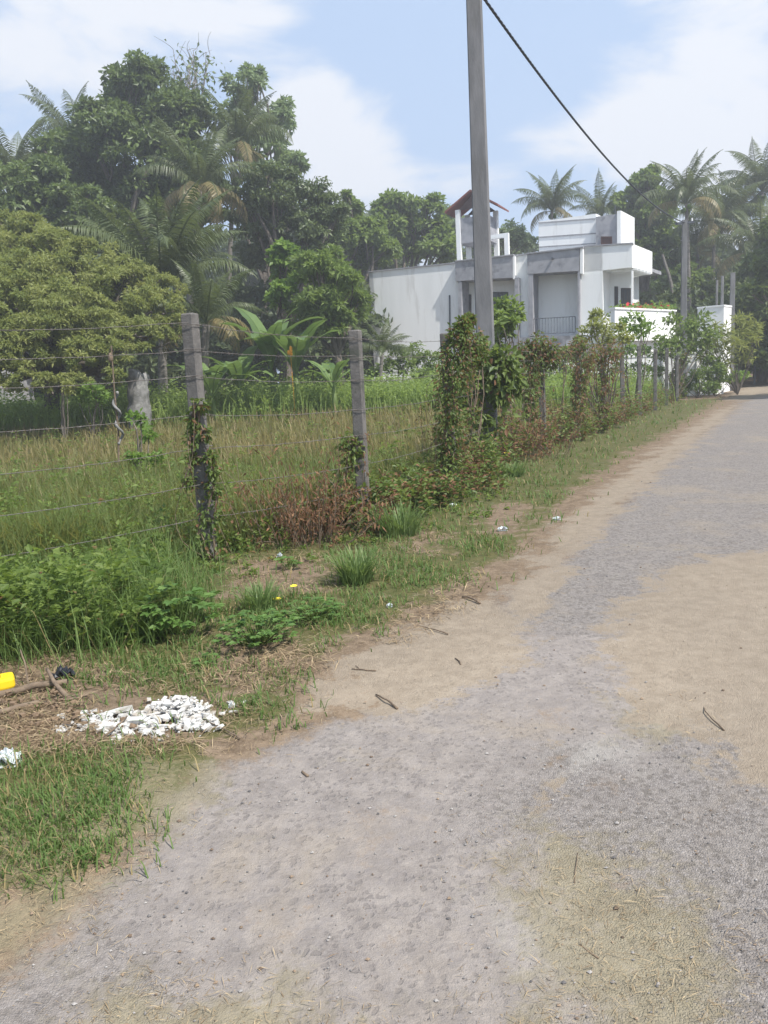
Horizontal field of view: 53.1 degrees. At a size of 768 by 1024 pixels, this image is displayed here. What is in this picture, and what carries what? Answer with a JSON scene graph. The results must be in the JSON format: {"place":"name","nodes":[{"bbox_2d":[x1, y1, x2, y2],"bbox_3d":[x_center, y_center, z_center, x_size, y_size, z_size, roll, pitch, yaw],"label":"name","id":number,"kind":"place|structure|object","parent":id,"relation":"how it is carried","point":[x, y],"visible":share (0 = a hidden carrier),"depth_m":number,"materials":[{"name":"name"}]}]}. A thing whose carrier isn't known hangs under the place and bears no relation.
{"place":"outdoors","nodes":[
{"label":"outdoors","id":0,"kind":"place"},
{"bbox_2d":[0,390,682,570],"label":"field grass","id":1,"kind":"structure","parent":0,"point":[24,531],"depth_m":11.73,"materials":[{"name":"green plant"}]},
{"bbox_2d":[0,390,767,1023],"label":"road","id":2,"kind":"structure","parent":0,"point":[696,616],"depth_m":2.71,"materials":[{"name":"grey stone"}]},
{"bbox_2d":[0,481,767,1020],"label":"earth crumbs","id":3,"kind":"object","parent":2,"relation":"on","point":[420,865],"visible":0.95,"depth_m":2.41,"materials":[{"name":"soil"}]},
{"bbox_2d":[0,371,767,962],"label":"ground","id":4,"kind":"structure","parent":0,"point":[392,671],"depth_m":4.85,"materials":[{"name":"beige soil"}]},
{"bbox_2d":[0,747,21,767],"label":"plastic bag","id":5,"kind":"object","parent":4,"relation":"on","point":[8,752],"visible":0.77,"depth_m":3.42,"materials":[{"name":"plastic"}]},
{"bbox_2d":[0,352,34,404],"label":"outbuilding","id":6,"kind":"structure","parent":4,"relation":"on","point":[27,383],"depth_m":40.31,"materials":[{"name":"grey stone"}]},
{"bbox_2d":[0,115,48,191],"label":"coconut palm","id":7,"kind":"object","parent":4,"relation":"on","point":[22,153],"visible":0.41,"depth_m":42.80,"materials":[{"name":"green plant"}]},
{"bbox_2d":[20,80,89,136],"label":"coconut palm","id":8,"kind":"object","parent":4,"relation":"on","point":[53,123],"visible":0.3,"depth_m":47.32,"materials":[{"name":"green plant"}]},
{"bbox_2d":[52,665,75,680],"bbox_3d":[-1.834,0.918,4.390,0.144,0.076,0.101,-10,12,-34],"label":"plastic sheet","id":9,"kind":"object","parent":4,"relation":"on","point":[59,672],"visible":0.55,"depth_m":4.38,"materials":[{"name":"plastic"}]},
{"bbox_2d":[58,372,75,439],"bbox_3d":[-8.908,-2.961,21.681,0.541,2.063,1.176,-6,10,-16],"label":"fence post","id":10,"kind":"object","parent":4,"relation":"on","point":[66,390],"visible":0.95,"depth_m":21.74,"materials":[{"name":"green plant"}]},
{"bbox_2d":[0,152,137,267],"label":"dark tree","id":11,"kind":"object","parent":4,"relation":"on","point":[56,204],"visible":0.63,"depth_m":37.02,"materials":[{"name":"green plant"}]},
{"bbox_2d":[0,659,183,744],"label":"debris soil","id":12,"kind":"structure","parent":4,"relation":"on","point":[54,691],"depth_m":3.91,"materials":[{"name":"soil"}]},
{"bbox_2d":[0,672,15,689],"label":"jerrycan","id":13,"kind":"object","parent":12,"relation":"on","point":[7,680],"visible":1,"depth_m":4.19,"materials":[{"name":"yellow plastic"}]},
{"bbox_2d":[0,700,39,713],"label":"stick","id":14,"kind":"object","parent":12,"relation":"on","point":[9,709],"visible":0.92,"depth_m":3.94,"materials":[{"name":"wood"}]},
{"bbox_2d":[0,679,66,697],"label":"stick","id":15,"kind":"object","parent":12,"relation":"on","point":[30,686],"visible":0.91,"depth_m":4.18,"materials":[{"name":"wood"}]},
{"bbox_2d":[46,667,71,698],"bbox_3d":[-1.780,0.937,4.175,0.042,0.105,0.332,-12,13,-41],"label":"stick","id":16,"kind":"object","parent":12,"relation":"on","point":[60,689],"visible":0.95,"depth_m":4.13,"materials":[{"name":"wood"}]},
{"bbox_2d":[72,381,113,437],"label":"shrub","id":17,"kind":"object","parent":4,"relation":"on","point":[83,392],"visible":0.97,"depth_m":22.04,"materials":[{"name":"green plant"}]},
{"bbox_2d":[0,453,190,650],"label":"lush weeds","id":18,"kind":"object","parent":4,"relation":"on","point":[7,575],"visible":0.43,"depth_m":5.07,"materials":[{"name":"green plant"}]},
{"bbox_2d":[0,208,192,415],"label":"spreading tree","id":19,"kind":"object","parent":4,"relation":"on","point":[49,280],"visible":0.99,"depth_m":24.04,"materials":[{"name":"green plant"}]},
{"bbox_2d":[108,346,123,464],"bbox_3d":[-5.004,-1.804,14.344,0.216,2.551,0.152,-7,11,-21],"label":"old stake","id":20,"kind":"object","parent":4,"relation":"on","point":[114,404],"visible":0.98,"depth_m":14.33,"materials":[{"name":"grey wood"}]},
{"bbox_2d":[26,48,232,354],"bbox_3d":[-13.324,-14.961,42.218,11.768,18.790,7.317,-3,10,0],"label":"tree","id":21,"kind":"object","parent":4,"relation":"on","point":[118,116],"visible":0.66,"depth_m":39.75,"materials":[{"name":"green plant"}]},
{"bbox_2d":[0,461,263,673],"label":"weed grass","id":22,"kind":"structure","parent":4,"relation":"on","point":[34,642],"depth_m":5.12,"materials":[{"name":"green plant"}]},
{"bbox_2d":[126,368,151,430],"bbox_3d":[-7.897,-3.520,24.689,0.836,2.200,0.751,-3,10,0],"label":"stump","id":23,"kind":"object","parent":4,"relation":"on","point":[138,391],"visible":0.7,"depth_m":24.40,"materials":[{"name":"grey wood"}]},
{"bbox_2d":[112,407,166,480],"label":"sapling","id":24,"kind":"object","parent":4,"relation":"on","point":[139,425],"visible":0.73,"depth_m":13.35,"materials":[{"name":"green plant"}]},
{"bbox_2d":[0,657,297,889],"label":"ragged grass","id":25,"kind":"structure","parent":4,"relation":"on","point":[17,835],"depth_m":3.04,"materials":[{"name":"green plant"}]},
{"bbox_2d":[52,695,246,743],"bbox_3d":[-1.183,0.999,3.780,0.966,0.098,0.505,-3,10,0],"label":"plaster rubble","id":26,"kind":"object","parent":4,"relation":"on","point":[164,706],"visible":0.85,"depth_m":3.75,"materials":[{"name":"white stone"}]},
{"bbox_2d":[56,176,257,395],"bbox_3d":[-8.571,-8.080,29.663,7.451,8.964,7.035,-3,10,0],"label":"coconut palm","id":27,"kind":"object","parent":4,"relation":"on","point":[165,247],"visible":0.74,"depth_m":28.76,"materials":[{"name":"green plant"}]},
{"bbox_2d":[136,583,223,633],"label":"leafy plant","id":28,"kind":"object","parent":4,"relation":"on","point":[161,619],"visible":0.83,"depth_m":5.01,"materials":[{"name":"green plant"}]},
{"bbox_2d":[156,32,231,393],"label":"bare branch tree","id":29,"kind":"object","parent":4,"relation":"on","point":[193,84],"visible":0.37,"depth_m":43.12,"materials":[{"name":"grey plant"}]},
{"bbox_2d":[131,111,259,389],"bbox_3d":[-8.494,-11.591,36.346,5.090,13.577,4.928,1,11,23],"label":"coconut palm","id":30,"kind":"object","parent":4,"relation":"on","point":[190,173],"visible":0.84,"depth_m":35.40,"materials":[{"name":"green plant"}]},
{"bbox_2d":[141,256,263,398],"bbox_3d":[-6.150,-6.125,27.336,3.810,5.773,4.333,-2,10,8],"label":"coconut palm","id":31,"kind":"object","parent":4,"relation":"on","point":[204,307],"visible":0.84,"depth_m":26.88,"materials":[{"name":"green plant"}]},
{"bbox_2d":[166,358,257,422],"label":"banana plant","id":32,"kind":"object","parent":4,"relation":"on","point":[210,384],"visible":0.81,"depth_m":24.98,"materials":[{"name":"green plant"}]},
{"bbox_2d":[0,452,462,573],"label":"fence weeds","id":33,"kind":"object","parent":4,"relation":"on","point":[176,499],"visible":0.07,"depth_m":8.18,"materials":[{"name":"green plant"}]},
{"bbox_2d":[203,346,273,418],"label":"banana plant","id":34,"kind":"object","parent":4,"relation":"on","point":[238,366],"visible":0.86,"depth_m":25.54,"materials":[{"name":"green plant"}]},
{"bbox_2d":[185,72,293,355],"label":"coconut palm","id":35,"kind":"object","parent":4,"relation":"on","point":[246,126],"visible":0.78,"depth_m":40.52,"materials":[{"name":"green plant"}]},
{"bbox_2d":[212,608,298,647],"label":"leafy plant","id":36,"kind":"object","parent":4,"relation":"on","point":[260,634],"visible":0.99,"depth_m":4.75,"materials":[{"name":"green plant"}]},
{"bbox_2d":[220,576,298,613],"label":"grass tuft","id":37,"kind":"object","parent":4,"relation":"on","point":[258,599],"visible":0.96,"depth_m":5.50,"materials":[{"name":"plant"}]},
{"bbox_2d":[215,61,310,319],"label":"airy tree","id":38,"kind":"object","parent":4,"relation":"on","point":[256,77],"visible":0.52,"depth_m":45.98,"materials":[{"name":"green plant"}]},
{"bbox_2d":[221,307,325,396],"bbox_3d":[-4.082,-5.209,26.517,3.210,3.925,3.289,-11,13,-38],"label":"banana plant","id":39,"kind":"object","parent":4,"relation":"on","point":[278,327],"visible":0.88,"depth_m":26.14,"materials":[{"name":"green plant"}]},
{"bbox_2d":[262,236,308,388],"bbox_3d":[-3.938,-7.738,31.656,1.835,7.113,3.459,-2,10,7],"label":"bushy tree","id":40,"kind":"object","parent":4,"relation":"on","point":[282,288],"visible":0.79,"depth_m":31.45,"materials":[{"name":"green plant"}]},
{"bbox_2d":[223,158,352,386],"bbox_3d":[-4.610,-11.535,39.694,6.578,11.954,5.992,-3,10,0],"label":"dense tree","id":41,"kind":"object","parent":4,"relation":"on","point":[316,225],"visible":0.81,"depth_m":37.97,"materials":[{"name":"green plant"}]},
{"bbox_2d":[237,319,345,406],"bbox_3d":[-2.985,-4.774,26.015,3.267,3.164,2.350,6,13,41],"label":"banana plant","id":42,"kind":"object","parent":4,"relation":"on","point":[301,345],"visible":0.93,"depth_m":25.58,"materials":[{"name":"green plant"}]},
{"bbox_2d":[207,417,401,554],"bbox_3d":[-0.776,-0.215,7.496,1.898,1.387,1.275,-3,10,0],"label":"dead bush","id":43,"kind":"object","parent":4,"relation":"on","point":[313,518],"visible":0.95,"depth_m":7.53,"materials":[{"name":"brown plant"}]},
{"bbox_2d":[280,596,345,620],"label":"leafy plant","id":44,"kind":"object","parent":4,"relation":"on","point":[322,609],"visible":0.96,"depth_m":5.22,"materials":[{"name":"green plant"}]},
{"bbox_2d":[0,400,641,487],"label":"field weeds","id":45,"kind":"object","parent":4,"relation":"on","point":[183,460],"visible":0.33,"depth_m":17.41,"materials":[{"name":"green plant"}]},
{"bbox_2d":[283,243,374,384],"bbox_3d":[-2.242,-7.323,30.591,3.964,6.507,4.064,-3,10,0],"label":"bushy tree","id":46,"kind":"object","parent":4,"relation":"on","point":[337,283],"visible":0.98,"depth_m":29.57,"materials":[{"name":"green plant"}]},
{"bbox_2d":[299,359,367,416],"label":"banana plant","id":47,"kind":"object","parent":4,"relation":"on","point":[334,373],"visible":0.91,"depth_m":25.16,"materials":[{"name":"green plant"}]},
{"bbox_2d":[0,354,675,436],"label":"weed bank","id":48,"kind":"structure","parent":4,"relation":"on","point":[19,412],"depth_m":25.82,"materials":[{"name":"green plant"}]},
{"bbox_2d":[0,313,678,559],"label":"barbed wire fence","id":49,"kind":"object","parent":4,"relation":"on","point":[190,325],"visible":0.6,"depth_m":7.84,"materials":[{"name":"concrete"}]},
{"bbox_2d":[170,398,248,562],"bbox_3d":[-1.641,-0.216,7.008,0.562,1.650,0.505,3,12,31],"label":"climbing vine","id":50,"kind":"object","parent":49,"relation":"attached to","point":[194,428],"visible":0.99,"depth_m":6.98,"materials":[{"name":"green plant"}]},
{"bbox_2d":[325,431,370,525],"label":"climbing vine","id":51,"kind":"object","parent":49,"relation":"attached to","point":[351,448],"visible":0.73,"depth_m":8.19,"materials":[{"name":"green plant"}]},
{"bbox_2d":[415,311,489,487],"bbox_3d":[0.916,-1.396,9.993,1.044,2.372,0.788,-9,11,-29],"label":"climbing vine","id":52,"kind":"object","parent":49,"relation":"attached to","point":[460,336],"visible":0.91,"depth_m":9.86,"materials":[{"name":"green plant"}]},
{"bbox_2d":[455,335,488,462],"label":"climbing vine","id":53,"kind":"object","parent":49,"relation":"attached to","point":[474,416],"visible":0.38,"depth_m":11.49,"materials":[{"name":"green plant"}]},
{"bbox_2d":[508,330,574,447],"bbox_3d":[2.993,-2.336,14.861,1.394,2.324,0.610,-2,10,7],"label":"climbing vine","id":54,"kind":"object","parent":49,"relation":"attached to","point":[541,346],"visible":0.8,"depth_m":14.70,"materials":[{"name":"green plant"}]},
{"bbox_2d":[553,343,599,442],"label":"climbing vine","id":55,"kind":"object","parent":49,"relation":"attached to","point":[562,402],"visible":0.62,"depth_m":16.12,"materials":[{"name":"green plant"}]},
{"bbox_2d":[563,334,601,440],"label":"climbing vine","id":56,"kind":"object","parent":49,"relation":"attached to","point":[588,369],"visible":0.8,"depth_m":16.25,"materials":[{"name":"green plant"}]},
{"bbox_2d":[588,338,629,431],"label":"climbing vine","id":57,"kind":"object","parent":49,"relation":"attached to","point":[603,360],"visible":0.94,"depth_m":17.84,"materials":[{"name":"green plant"}]},
{"bbox_2d":[167,473,513,586],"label":"creeping weeds","id":58,"kind":"object","parent":4,"relation":"on","point":[347,537],"visible":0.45,"depth_m":7.50,"materials":[{"name":"green plant"}]},
{"bbox_2d":[308,543,397,585],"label":"grass tuft","id":59,"kind":"object","parent":4,"relation":"on","point":[359,569],"visible":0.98,"depth_m":6.07,"materials":[{"name":"green plant"}]},
{"bbox_2d":[0,397,722,903],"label":"verge grass","id":60,"kind":"structure","parent":4,"relation":"on","point":[82,849],"depth_m":4.34,"materials":[{"name":"green plant"}]},
{"bbox_2d":[328,188,403,374],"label":"dark tree","id":61,"kind":"object","parent":4,"relation":"on","point":[361,242],"visible":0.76,"depth_m":48.89,"materials":[{"name":"green plant"}]},
{"bbox_2d":[346,317,416,388],"bbox_3d":[-0.083,-5.728,29.370,2.696,3.521,2.654,-3,10,0],"label":"coconut palm","id":62,"kind":"object","parent":4,"relation":"on","point":[383,345],"visible":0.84,"depth_m":29.33,"materials":[{"name":"green plant"}]},
{"bbox_2d":[0,458,767,1023],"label":"dry straw litter","id":63,"kind":"object","parent":4,"relation":"on","point":[72,736],"visible":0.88,"depth_m":3.60,"materials":[{"name":"beige plant"}]},
{"bbox_2d":[7,199,765,401],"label":"wood","id":64,"kind":"object","parent":4,"relation":"on","point":[252,290],"visible":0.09,"depth_m":42.73,"materials":[{"name":"green plant"}]},
{"bbox_2d":[358,496,444,537],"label":"grass tuft","id":65,"kind":"object","parent":4,"relation":"on","point":[406,521],"visible":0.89,"depth_m":7.80,"materials":[{"name":"green plant"}]},
{"bbox_2d":[367,340,440,383],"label":"shrub","id":66,"kind":"object","parent":4,"relation":"on","point":[388,363],"visible":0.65,"depth_m":30.43,"materials":[{"name":"green plant"}]},
{"bbox_2d":[369,187,463,267],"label":"broadleaf tree","id":67,"kind":"object","parent":4,"relation":"on","point":[405,218],"visible":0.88,"depth_m":54.25,"materials":[{"name":"green plant"}]},
{"bbox_2d":[466,0,498,453],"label":"utility pole","id":68,"kind":"object","parent":4,"relation":"on","point":[483,285],"visible":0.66,"depth_m":12.20,"materials":[{"name":"concrete"}]},
{"bbox_2d":[456,340,530,465],"bbox_3d":[1.781,-1.752,12.527,1.250,2.090,0.680,-3,10,0],"label":"climbing vine","id":69,"kind":"object","parent":68,"relation":"attached to","point":[496,393],"visible":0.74,"depth_m":12.39,"materials":[{"name":"green plant"}]},
{"bbox_2d":[483,0,684,222],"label":"power cable","id":70,"kind":"object","parent":68,"relation":"attached to","point":[538,73],"visible":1,"depth_m":15.41,"materials":[{"name":"rubber"}]},
{"bbox_2d":[435,203,538,263],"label":"broadleaf tree","id":71,"kind":"object","parent":4,"relation":"on","point":[520,240],"visible":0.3,"depth_m":58.25,"materials":[{"name":"green plant"}]},
{"bbox_2d":[292,380,689,534],"bbox_3d":[6.637,-3.108,21.744,2.142,1.067,32.558,2,11,27],"label":"green fence growth","id":72,"kind":"object","parent":4,"relation":"on","point":[487,452],"visible":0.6,"depth_m":9.89,"materials":[{"name":"green plant"}]},
{"bbox_2d":[308,382,682,529],"bbox_3d":[6.708,-3.027,21.582,1.595,0.976,32.184,2,11,28],"label":"dead fence growth","id":73,"kind":"object","parent":4,"relation":"on","point":[477,462],"visible":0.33,"depth_m":10.62,"materials":[{"name":"brown plant"}]},
{"bbox_2d":[493,294,527,426],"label":"young tree","id":74,"kind":"object","parent":4,"relation":"on","point":[505,324],"visible":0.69,"depth_m":17.08,"materials":[{"name":"green plant"}]},
{"bbox_2d":[496,457,529,476],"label":"grass tuft","id":75,"kind":"object","parent":4,"relation":"on","point":[512,470],"visible":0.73,"depth_m":11.60,"materials":[{"name":"plant"}]},
{"bbox_2d":[443,378,590,460],"bbox_3d":[2.343,-1.583,13.647,2.645,1.540,1.634,-3,10,0],"label":"dead bush","id":76,"kind":"object","parent":4,"relation":"on","point":[532,454],"visible":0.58,"depth_m":13.57,"materials":[{"name":"brown plant"}]},
{"bbox_2d":[368,190,679,371],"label":"house","id":77,"kind":"structure","parent":4,"relation":"on","point":[567,276],"depth_m":39.50,"materials":[{"name":"white paint"}]},
{"bbox_2d":[621,288,630,307],"bbox_3d":[12.132,-10.590,38.521,0.485,1.288,0.080,1,11,25],"label":"window","id":78,"kind":"structure","parent":77,"relation":"in","point":[625,292],"depth_m":38.46,"materials":[{"name":"grey glass"}]},
{"bbox_2d":[607,299,677,316],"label":"flowering plant","id":79,"kind":"object","parent":77,"relation":"on","point":[647,306],"visible":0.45,"depth_m":37.67,"materials":[{"name":"green plant"}]},
{"bbox_2d":[496,345,595,383],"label":"shrub","id":80,"kind":"object","parent":4,"relation":"on","point":[559,367],"visible":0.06,"depth_m":29.25,"materials":[{"name":"green plant"}]},
{"bbox_2d":[374,350,724,395],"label":"boundary wall","id":81,"kind":"structure","parent":4,"relation":"on","point":[695,364],"depth_m":33.97,"materials":[{"name":"white paint"}]},
{"bbox_2d":[511,166,591,232],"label":"coconut palm","id":82,"kind":"object","parent":4,"relation":"on","point":[557,202],"visible":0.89,"depth_m":56.50,"materials":[{"name":"green plant"}]},
{"bbox_2d":[568,169,632,215],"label":"coconut palm","id":83,"kind":"object","parent":4,"relation":"on","point":[598,206],"visible":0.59,"depth_m":58.61,"materials":[{"name":"green plant"}]},
{"bbox_2d":[572,307,636,418],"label":"shrub","id":84,"kind":"object","parent":4,"relation":"on","point":[604,329],"visible":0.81,"depth_m":19.04,"materials":[{"name":"green plant"}]},
{"bbox_2d":[615,309,660,402],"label":"shrub","id":85,"kind":"object","parent":4,"relation":"on","point":[636,330],"visible":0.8,"depth_m":23.18,"materials":[{"name":"green plant"}]},
{"bbox_2d":[607,343,668,380],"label":"shrub","id":86,"kind":"object","parent":4,"relation":"on","point":[660,369],"visible":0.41,"depth_m":31.00,"materials":[{"name":"green plant"}]},
{"bbox_2d":[608,163,693,305],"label":"broadleaf tree","id":87,"kind":"object","parent":4,"relation":"on","point":[658,245],"visible":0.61,"depth_m":56.80,"materials":[{"name":"green plant"}]},
{"bbox_2d":[668,351,691,397],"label":"climbing vine","id":88,"kind":"object","parent":4,"relation":"on","point":[682,362],"visible":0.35,"depth_m":32.52,"materials":[{"name":"green plant"}]},
{"bbox_2d":[650,261,716,325],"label":"shade tree","id":89,"kind":"object","parent":4,"relation":"on","point":[661,284],"visible":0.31,"depth_m":51.38,"materials":[{"name":"green plant"}]},
{"bbox_2d":[675,218,693,396],"bbox_3d":[12.817,-8.615,32.836,0.754,7.501,0.230,-1,10,11],"label":"utility pole","id":90,"kind":"object","parent":4,"relation":"on","point":[683,307],"visible":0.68,"depth_m":32.52,"materials":[{"name":"concrete"}]},
{"bbox_2d":[646,307,723,400],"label":"shrub","id":91,"kind":"object","parent":4,"relation":"on","point":[705,334],"visible":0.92,"depth_m":30.38,"materials":[{"name":"green plant"}]},
{"bbox_2d":[634,147,740,312],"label":"coconut palm","id":92,"kind":"object","parent":4,"relation":"on","point":[688,187],"visible":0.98,"depth_m":49.22,"materials":[{"name":"green plant"}]},
{"bbox_2d":[650,206,740,270],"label":"coconut palm","id":93,"kind":"object","parent":4,"relation":"on","point":[697,258],"visible":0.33,"depth_m":57.36,"materials":[{"name":"green plant"}]},
{"bbox_2d":[679,365,722,397],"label":"shrub","id":94,"kind":"object","parent":4,"relation":"on","point":[711,386],"visible":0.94,"depth_m":31.64,"materials":[{"name":"green plant"}]},
{"bbox_2d":[697,305,731,391],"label":"gate pier","id":95,"kind":"structure","parent":4,"relation":"on","point":[722,313],"depth_m":35.83,"materials":[{"name":"white paint"}]},
{"bbox_2d":[698,353,732,395],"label":"shrub","id":96,"kind":"object","parent":4,"relation":"on","point":[718,368],"visible":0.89,"depth_m":32.45,"materials":[{"name":"green plant"}]},
{"bbox_2d":[669,164,767,279],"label":"coconut palm","id":97,"kind":"object","parent":4,"relation":"on","point":[728,205],"visible":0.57,"depth_m":52.57,"materials":[{"name":"green plant"}]},
{"bbox_2d":[692,161,767,370],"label":"coconut palm","id":98,"kind":"object","parent":4,"relation":"on","point":[754,200],"visible":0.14,"depth_m":56.43,"materials":[{"name":"green plant"}]},
{"bbox_2d":[694,310,765,394],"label":"shrub","id":99,"kind":"object","parent":4,"relation":"on","point":[730,338],"visible":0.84,"depth_m":32.88,"materials":[{"name":"green plant"}]},
{"bbox_2d":[693,196,767,379],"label":"coconut palm","id":100,"kind":"object","parent":4,"relation":"on","point":[752,239],"visible":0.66,"depth_m":49.99,"materials":[{"name":"green plant"}]},
{"bbox_2d":[730,272,734,390],"bbox_3d":[16.631,-8.536,36.746,0.260,5.623,0.187,-1,10,14],"label":"roadside pole","id":101,"kind":"object","parent":4,"relation":"on","point":[732,289],"visible":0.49,"depth_m":36.41,"materials":[{"name":"concrete"}]},
{"bbox_2d":[717,138,767,377],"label":"coconut palm","id":102,"kind":"object","parent":4,"relation":"on","point":[762,169],"visible":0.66,"depth_m":54.52,"materials":[{"name":"green plant"}]},
{"bbox_2d":[735,232,767,382],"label":"shade tree","id":103,"kind":"object","parent":4,"relation":"on","point":[763,375],"visible":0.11,"depth_m":45.23,"materials":[{"name":"green plant"}]},
{"bbox_2d":[737,215,767,372],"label":"shade tree","id":104,"kind":"object","parent":4,"relation":"on","point":[758,287],"visible":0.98,"depth_m":39.54,"materials":[{"name":"green plant"}]},
{"bbox_2d":[0,0,767,382],"label":"sky","id":105,"kind":"structure","parent":0,"point":[379,89],"materials":[{"name":"blue"}]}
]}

